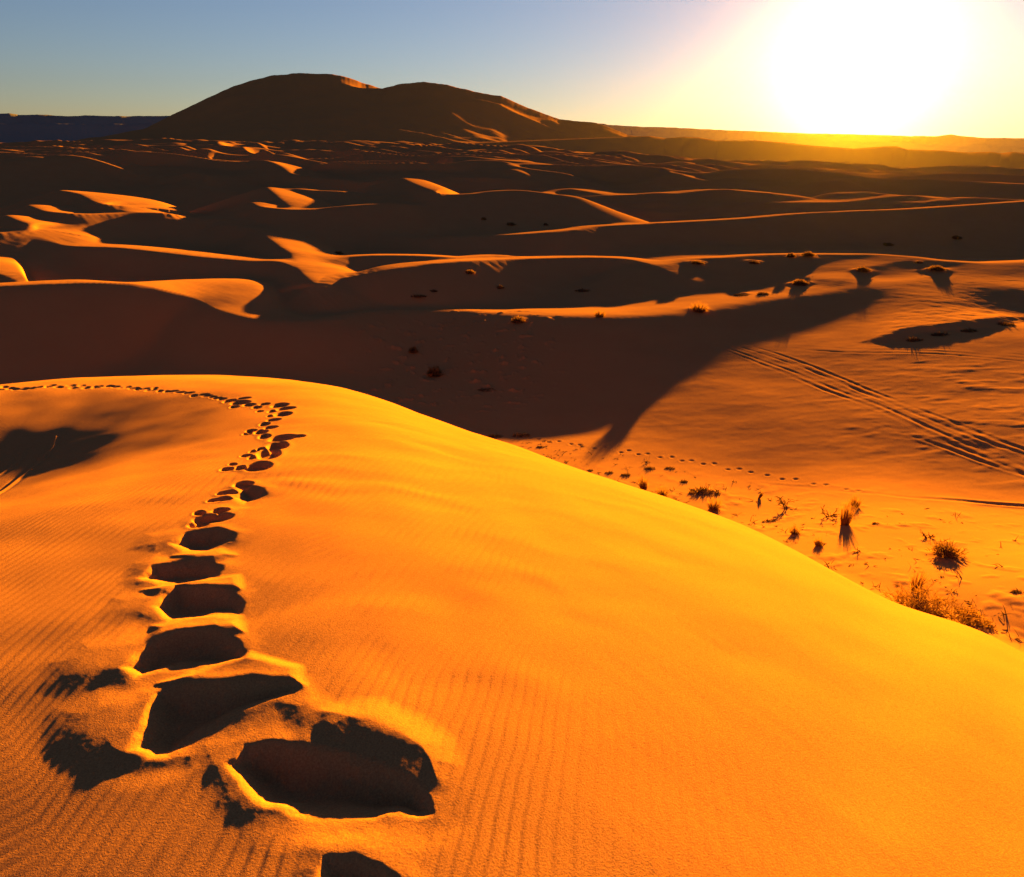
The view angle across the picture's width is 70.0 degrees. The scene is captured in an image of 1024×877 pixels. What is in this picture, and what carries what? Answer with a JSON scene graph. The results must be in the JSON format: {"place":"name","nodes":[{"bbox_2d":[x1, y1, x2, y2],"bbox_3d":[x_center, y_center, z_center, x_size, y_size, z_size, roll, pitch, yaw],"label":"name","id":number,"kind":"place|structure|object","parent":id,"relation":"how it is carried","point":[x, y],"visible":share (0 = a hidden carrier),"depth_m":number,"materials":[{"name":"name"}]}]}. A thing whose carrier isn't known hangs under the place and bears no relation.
{"place":"outdoors","nodes":[
{"label":"outdoors","id":0,"kind":"place"},
{"bbox_2d":[148,73,626,135],"bbox_3d":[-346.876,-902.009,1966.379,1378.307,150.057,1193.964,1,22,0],"label":"sand dune","id":1,"kind":"structure","parent":0,"point":[329,100],"depth_m":1805.58,"materials":[{"name":"orange sand"}]},
{"bbox_2d":[0,375,1023,876],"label":"dune","id":2,"kind":"structure","parent":0,"point":[264,627],"depth_m":2.65,"materials":[{"name":"orange sand"}]},
{"bbox_2d":[0,178,1023,647],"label":"valley sand","id":3,"kind":"structure","parent":0,"point":[828,388],"depth_m":44.62,"materials":[{"name":"orange sand"}]},
{"bbox_2d":[408,346,417,352],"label":"desert bush","id":4,"kind":"object","parent":3,"relation":"on","point":[413,349],"visible":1,"depth_m":44.32,"materials":[{"name":"brown plant"}]},
{"bbox_2d":[411,294,426,297],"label":"shrub","id":5,"kind":"object","parent":3,"relation":"on","point":[417,295],"visible":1,"depth_m":52.47,"materials":[{"name":"brown plant"}]},
{"bbox_2d":[426,365,445,376],"bbox_3d":[-4.355,-3.830,41.219,1.092,0.773,1.102,10,24,22],"label":"desert bush","id":6,"kind":"object","parent":3,"relation":"on","point":[433,372],"visible":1,"depth_m":41.12,"materials":[{"name":"brown plant"}]},
{"bbox_2d":[465,269,475,273],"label":"desert bush","id":7,"kind":"object","parent":3,"relation":"on","point":[469,271],"visible":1,"depth_m":57.60,"materials":[{"name":"brown plant"}]},
{"bbox_2d":[487,433,501,437],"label":"shrub","id":8,"kind":"object","parent":3,"relation":"on","point":[492,435],"visible":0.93,"depth_m":32.60,"materials":[{"name":"brown plant"}]},
{"bbox_2d":[511,316,526,322],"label":"desert bush","id":9,"kind":"object","parent":3,"relation":"on","point":[519,319],"visible":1,"depth_m":47.55,"materials":[{"name":"brown plant"}]},
{"bbox_2d":[512,431,529,436],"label":"shrub","id":10,"kind":"object","parent":3,"relation":"on","point":[521,435],"visible":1,"depth_m":32.67,"materials":[{"name":"brown plant"}]},
{"bbox_2d":[575,288,589,291],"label":"shrub","id":11,"kind":"object","parent":3,"relation":"on","point":[582,290],"visible":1,"depth_m":57.73,"materials":[{"name":"brown plant"}]},
{"bbox_2d":[592,308,605,317],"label":"grass tussock","id":12,"kind":"object","parent":3,"relation":"on","point":[600,314],"depth_m":47.85,"materials":[{"name":"orange plant"}]},
{"bbox_2d":[636,475,648,488],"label":"grass tussock","id":13,"kind":"object","parent":3,"relation":"on","point":[643,482],"depth_m":26.28,"materials":[{"name":"orange plant"}]},
{"bbox_2d":[655,484,670,496],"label":"grass tussock","id":14,"kind":"object","parent":3,"relation":"on","point":[662,492],"depth_m":25.38,"materials":[{"name":"orange plant"}]},
{"bbox_2d":[691,260,704,263],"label":"desert bush","id":15,"kind":"object","parent":3,"relation":"on","point":[696,262],"visible":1,"depth_m":63.97,"materials":[{"name":"brown plant"}]},
{"bbox_2d":[689,301,708,312],"bbox_3d":[12.579,-8.920,48.946,1.621,0.918,1.649,1,22,0],"label":"grass tussock","id":16,"kind":"object","parent":3,"relation":"on","point":[698,308],"depth_m":48.88,"materials":[{"name":"orange plant"}]},
{"bbox_2d":[688,484,719,496],"bbox_3d":[6.797,1.789,25.730,1.182,0.323,0.850,1,22,0],"label":"shrub","id":17,"kind":"object","parent":3,"relation":"on","point":[693,490],"visible":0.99,"depth_m":25.78,"materials":[{"name":"brown plant"}]},
{"bbox_2d":[707,496,721,510],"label":"grass tussock","id":18,"kind":"object","parent":3,"relation":"on","point":[716,506],"depth_m":24.06,"materials":[{"name":"orange plant"}]},
{"bbox_2d":[756,291,768,294],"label":"shrub","id":19,"kind":"object","parent":3,"relation":"on","point":[761,293],"visible":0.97,"depth_m":54.54,"materials":[{"name":"brown plant"}]},
{"bbox_2d":[523,439,1021,641],"bbox_3d":[8.139,1.375,24.629,7.941,3.643,20.788,-10,25,-25],"label":"debris","id":20,"kind":"object","parent":3,"relation":"on","point":[852,551],"visible":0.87,"depth_m":19.26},
{"bbox_2d":[775,496,799,508],"bbox_3d":[8.928,2.119,24.014,0.786,0.402,0.578,-9,24,-22],"label":"dead plant","id":21,"kind":"object","parent":3,"relation":"on","point":[781,502],"visible":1,"depth_m":23.99,"materials":[{"name":"brown plant"}]},
{"bbox_2d":[786,253,795,256],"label":"desert bush","id":22,"kind":"object","parent":3,"relation":"on","point":[790,255],"visible":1,"depth_m":66.31,"materials":[{"name":"brown plant"}]},
{"bbox_2d":[789,526,801,534],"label":"grass tussock","id":23,"kind":"object","parent":3,"relation":"on","point":[794,531],"depth_m":21.16,"materials":[{"name":"brown plant"}]},
{"bbox_2d":[792,278,809,285],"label":"desert bush","id":24,"kind":"object","parent":3,"relation":"on","point":[798,282],"visible":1,"depth_m":57.06,"materials":[{"name":"brown plant"}]},
{"bbox_2d":[801,251,815,256],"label":"desert bush","id":25,"kind":"object","parent":3,"relation":"on","point":[809,254],"visible":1,"depth_m":66.25,"materials":[{"name":"brown plant"}]},
{"bbox_2d":[813,537,824,545],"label":"grass tussock","id":26,"kind":"object","parent":3,"relation":"on","point":[818,542],"depth_m":19.91,"materials":[{"name":"brown plant"}]},
{"bbox_2d":[821,505,838,516],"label":"dead plant","id":27,"kind":"object","parent":3,"relation":"on","point":[830,512],"visible":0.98,"depth_m":22.67,"materials":[{"name":"brown plant"}]},
{"bbox_2d":[838,498,857,525],"bbox_3d":[9.918,2.085,21.542,0.643,1.031,0.639,-7,24,-18],"label":"grass tussock","id":28,"kind":"object","parent":3,"relation":"on","point":[846,517],"depth_m":21.52,"materials":[{"name":"brown plant"}]},
{"bbox_2d":[850,494,864,507],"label":"grass tussock","id":29,"kind":"object","parent":3,"relation":"on","point":[858,502],"depth_m":23.42,"materials":[{"name":"orange plant"}]},
{"bbox_2d":[856,266,871,272],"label":"desert bush","id":30,"kind":"object","parent":3,"relation":"on","point":[862,269],"visible":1,"depth_m":60.85,"materials":[{"name":"brown plant"}]},
{"bbox_2d":[906,336,923,341],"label":"shrub","id":31,"kind":"object","parent":3,"relation":"on","point":[914,339],"visible":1,"depth_m":42.44,"materials":[{"name":"brown plant"}]},
{"bbox_2d":[908,567,931,591],"bbox_3d":[9.072,3.139,16.219,0.504,0.836,0.519,1,22,0],"label":"grass tussock","id":32,"kind":"object","parent":3,"relation":"on","point":[917,581],"depth_m":16.32,"materials":[{"name":"brown plant"}]},
{"bbox_2d":[922,531,934,537],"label":"dead plant","id":33,"kind":"object","parent":3,"relation":"on","point":[932,536],"visible":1,"depth_m":20.10,"materials":[{"name":"brown plant"}]},
{"bbox_2d":[926,264,945,270],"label":"desert bush","id":34,"kind":"object","parent":3,"relation":"on","point":[937,268],"visible":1,"depth_m":60.68,"materials":[{"name":"brown plant"}]},
{"bbox_2d":[880,572,997,632],"bbox_3d":[8.940,3.369,14.923,2.642,0.804,1.869,1,22,0],"label":"sprawling shrub","id":35,"kind":"object","parent":3,"relation":"on","point":[967,615],"visible":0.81,"depth_m":14.99,"materials":[{"name":"brown plant"}]},
{"bbox_2d":[930,331,948,336],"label":"shrub","id":36,"kind":"object","parent":3,"relation":"on","point":[941,334],"visible":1,"depth_m":43.24,"materials":[{"name":"brown plant"}]},
{"bbox_2d":[925,539,968,558],"bbox_3d":[10.964,2.767,18.437,0.979,0.488,0.977,20,29,39],"label":"desert bush","id":37,"kind":"object","parent":3,"relation":"on","point":[951,553],"visible":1,"depth_m":18.45,"materials":[{"name":"brown plant"}]},
{"bbox_2d":[952,235,962,238],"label":"desert bush","id":38,"kind":"object","parent":3,"relation":"on","point":[955,237],"visible":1,"depth_m":91.72,"materials":[{"name":"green plant"}]},
{"bbox_2d":[961,327,978,332],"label":"shrub","id":39,"kind":"object","parent":3,"relation":"on","point":[970,330],"visible":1,"depth_m":43.62,"materials":[{"name":"brown plant"}]},
{"bbox_2d":[996,321,1015,325],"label":"shrub","id":40,"kind":"object","parent":3,"relation":"on","point":[1006,324],"visible":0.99,"depth_m":44.82,"materials":[{"name":"brown plant"}]},
{"bbox_2d":[1011,588,1021,592],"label":"shrub","id":41,"kind":"object","parent":3,"relation":"on","point":[1015,591],"visible":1,"depth_m":16.00,"materials":[{"name":"brown plant"}]},
{"bbox_2d":[0,122,1023,207],"bbox_3d":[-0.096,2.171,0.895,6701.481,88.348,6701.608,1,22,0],"label":"dune field","id":42,"kind":"structure","parent":0,"point":[197,166],"depth_m":179.35,"materials":[{"name":"orange sand"}]},
{"bbox_2d":[0,113,1023,145],"bbox_3d":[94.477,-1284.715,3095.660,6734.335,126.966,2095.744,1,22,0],"label":"distant hills","id":43,"kind":"structure","parent":0,"point":[7,118],"depth_m":3353.26,"materials":[{"name":"brown sand"}]},
{"bbox_2d":[0,123,1023,152],"bbox_3d":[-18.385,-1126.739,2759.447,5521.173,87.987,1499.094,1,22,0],"label":"foothills","id":44,"kind":"structure","parent":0,"point":[19,132],"depth_m":2837.92,"materials":[{"name":"brown sand"}]},
{"bbox_2d":[0,0,1023,137],"label":"sky","id":45,"kind":"structure","parent":0,"point":[859,67],"materials":[{"name":"blue"}]}
]}

